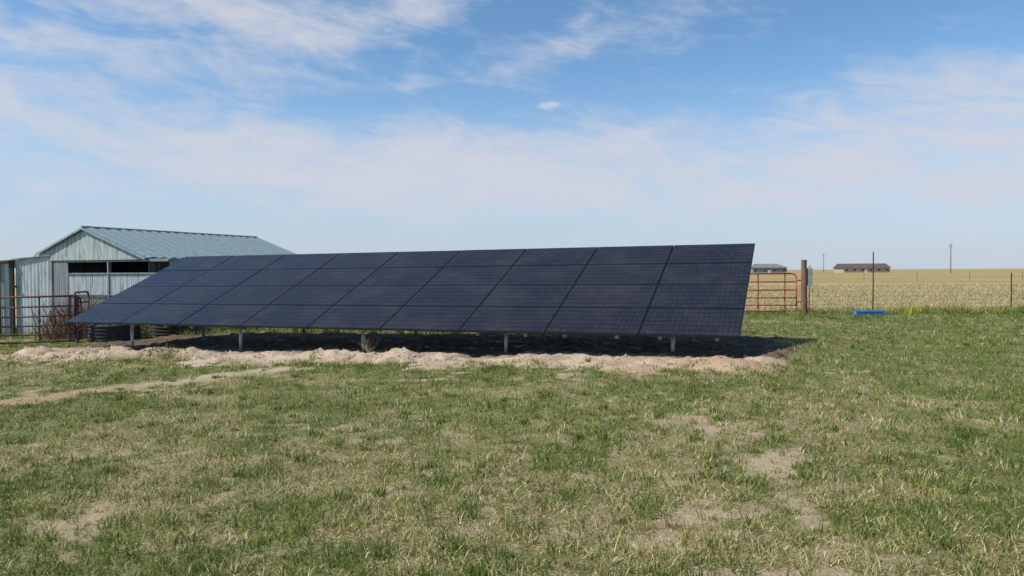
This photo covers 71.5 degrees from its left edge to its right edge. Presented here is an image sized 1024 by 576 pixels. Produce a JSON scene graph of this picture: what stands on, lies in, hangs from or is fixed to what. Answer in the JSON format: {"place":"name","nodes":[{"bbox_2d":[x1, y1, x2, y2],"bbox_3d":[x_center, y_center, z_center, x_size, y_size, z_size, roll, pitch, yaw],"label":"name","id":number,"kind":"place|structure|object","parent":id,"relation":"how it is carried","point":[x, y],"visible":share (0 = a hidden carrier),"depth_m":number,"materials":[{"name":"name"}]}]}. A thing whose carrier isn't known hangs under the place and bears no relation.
{"place":"outdoors","nodes":[
{"label":"outdoors","id":0,"kind":"place"},
{"bbox_2d":[0,269,1023,575],"bbox_3d":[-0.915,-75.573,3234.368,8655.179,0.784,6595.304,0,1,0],"label":"ground","id":1,"kind":"structure","parent":0,"point":[488,347],"depth_m":7.07,"materials":[{"name":"green plant"}]},
{"bbox_2d":[75,297,79,342],"bbox_3d":[-12.395,1.012,20.278,0.099,1.520,0.099,0,1,0],"label":"steel gate post","id":2,"kind":"object","parent":1,"relation":"on","point":[77,313],"visible":0.67,"depth_m":20.24,"materials":[{"name":"brown metal"}]},
{"bbox_2d":[0,295,82,344],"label":"rusty livestock gate","id":3,"kind":"structure","parent":2,"relation":"attached to","point":[69,324],"depth_m":20.06,"materials":[{"name":"brown metal"}]},
{"bbox_2d":[73,291,89,339],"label":"rusty livestock gate","id":4,"kind":"structure","parent":2,"relation":"attached to","point":[88,301],"depth_m":20.57,"materials":[{"name":"brown metal"}]},
{"bbox_2d":[23,295,152,340],"bbox_3d":[-13.038,0.878,22.224,4.237,1.498,2.929,0,1,0],"label":"brush pile","id":5,"kind":"object","parent":1,"relation":"on","point":[58,329],"visible":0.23,"depth_m":21.91,"materials":[{"name":"brown plant"}]},
{"bbox_2d":[87,324,141,341],"bbox_3d":[-11.743,1.296,21.035,1.400,0.520,1.400,0,1,0],"label":"ribbed stock tank","id":6,"kind":"object","parent":1,"relation":"on","point":[102,332],"visible":0.8,"depth_m":20.45,"materials":[{"name":"metal"}]},
{"bbox_2d":[0,226,294,334],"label":"metal barn","id":7,"kind":"structure","parent":1,"relation":"on","point":[95,262],"depth_m":24.69,"materials":[{"name":"grey metal"}]},
{"bbox_2d":[151,325,200,335],"bbox_3d":[-10.344,1.177,21.933,1.400,0.520,1.400,0,1,0],"label":"ribbed stock tank","id":8,"kind":"object","parent":1,"relation":"on","point":[159,330],"visible":0.45,"depth_m":21.34,"materials":[{"name":"metal"}]},
{"bbox_2d":[358,336,377,352],"bbox_3d":[-2.979,1.191,14.896,0.459,0.392,0.577,-1,1,-24],"label":"dry weed","id":9,"kind":"object","parent":1,"relation":"on","point":[367,350],"visible":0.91,"depth_m":14.91,"materials":[{"name":"beige plant"}]},
{"bbox_2d":[17,344,771,383],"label":"dirt clods","id":10,"kind":"object","parent":1,"relation":"on","point":[414,355],"visible":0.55,"depth_m":13.57,"materials":[{"name":"beige soil"}]},
{"bbox_2d":[65,243,754,352],"bbox_3d":[-2.815,0.410,16.575,16.006,2.741,3.762,0,1,19],"label":"solar panel array","id":11,"kind":"object","parent":1,"relation":"on","point":[674,291],"visible":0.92,"depth_m":15.77,"materials":[{"name":"black glass"}]},
{"bbox_2d":[535,505,697,531],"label":"weeds","id":12,"kind":"object","parent":1,"relation":"on","point":[655,527],"visible":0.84,"depth_m":4.57,"materials":[{"name":"green plant"}]},
{"bbox_2d":[751,268,786,272],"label":"walls","id":13,"kind":"structure","parent":1,"relation":"on","point":[761,270],"depth_m":299.92,"materials":[{"name":"grey paint"}]},
{"bbox_2d":[751,264,787,267],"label":"roof","id":14,"kind":"structure","parent":13,"relation":"on","point":[766,266],"depth_m":301.11,"materials":[{"name":"grey metal"}]},
{"bbox_2d":[776,349,783,356],"bbox_3d":[4.751,1.148,12.636,0.198,0.145,0.189,0,1,0],"label":"dry weed","id":15,"kind":"object","parent":1,"relation":"on","point":[779,352],"visible":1,"depth_m":12.62,"materials":[{"name":"beige plant"}]},
{"bbox_2d":[797,260,812,314],"bbox_3d":[10.284,0.068,25.009,0.514,2.123,0.232,0,1,0],"label":"wooden gate post","id":16,"kind":"object","parent":1,"relation":"on","point":[806,276],"visible":0.9,"depth_m":24.93,"materials":[{"name":"brown wood"}]},
{"bbox_2d":[744,273,796,311],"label":"red livestock gate","id":17,"kind":"structure","parent":16,"relation":"attached to","point":[784,290],"depth_m":25.17,"materials":[{"name":"metal"}]},
{"bbox_2d":[834,268,889,272],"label":"walls","id":18,"kind":"structure","parent":1,"relation":"on","point":[842,270],"depth_m":299.94,"materials":[{"name":"beige paint"}]},
{"bbox_2d":[833,263,891,267],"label":"roof","id":19,"kind":"structure","parent":18,"relation":"on","point":[876,265],"depth_m":302.06,"materials":[{"name":"metal"}]},
{"bbox_2d":[845,269,888,270],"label":"windows","id":20,"kind":"structure","parent":18,"relation":"attached to","point":[863,269],"depth_m":299.87,"materials":[{"name":"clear glass"}]},
{"bbox_2d":[852,310,885,314],"bbox_3d":[12.240,0.844,24.404,1.010,0.125,0.290,0,1,0],"label":"blue feed trough","id":21,"kind":"object","parent":1,"relation":"on","point":[878,312],"visible":0.91,"depth_m":24.28,"materials":[{"name":"plastic"}]},
{"bbox_2d":[757,271,1023,280],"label":"field fence","id":22,"kind":"object","parent":1,"relation":"on","point":[1022,276],"visible":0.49,"depth_m":92.93,"materials":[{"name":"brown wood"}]},
{"bbox_2d":[807,252,1023,311],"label":"wire fence","id":23,"kind":"object","parent":1,"relation":"on","point":[934,299],"visible":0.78,"depth_m":25.49,"materials":[{"name":"grey metal"}]},
{"bbox_2d":[0,300,1023,575],"bbox_3d":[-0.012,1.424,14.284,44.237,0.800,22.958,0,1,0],"label":"lawn grass","id":24,"kind":"structure","parent":0,"point":[122,520],"depth_m":6.05,"materials":[{"name":"green plant"}]},
{"bbox_2d":[0,0,1023,273],"label":"sky","id":25,"kind":"structure","parent":0,"point":[847,131],"materials":[{"name":"blue"}]},
{"bbox_2d":[744,283,1023,312],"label":"field grass","id":26,"kind":"structure","parent":0,"point":[878,299],"depth_m":39.42,"materials":[{"name":"beige plant"}]}
]}

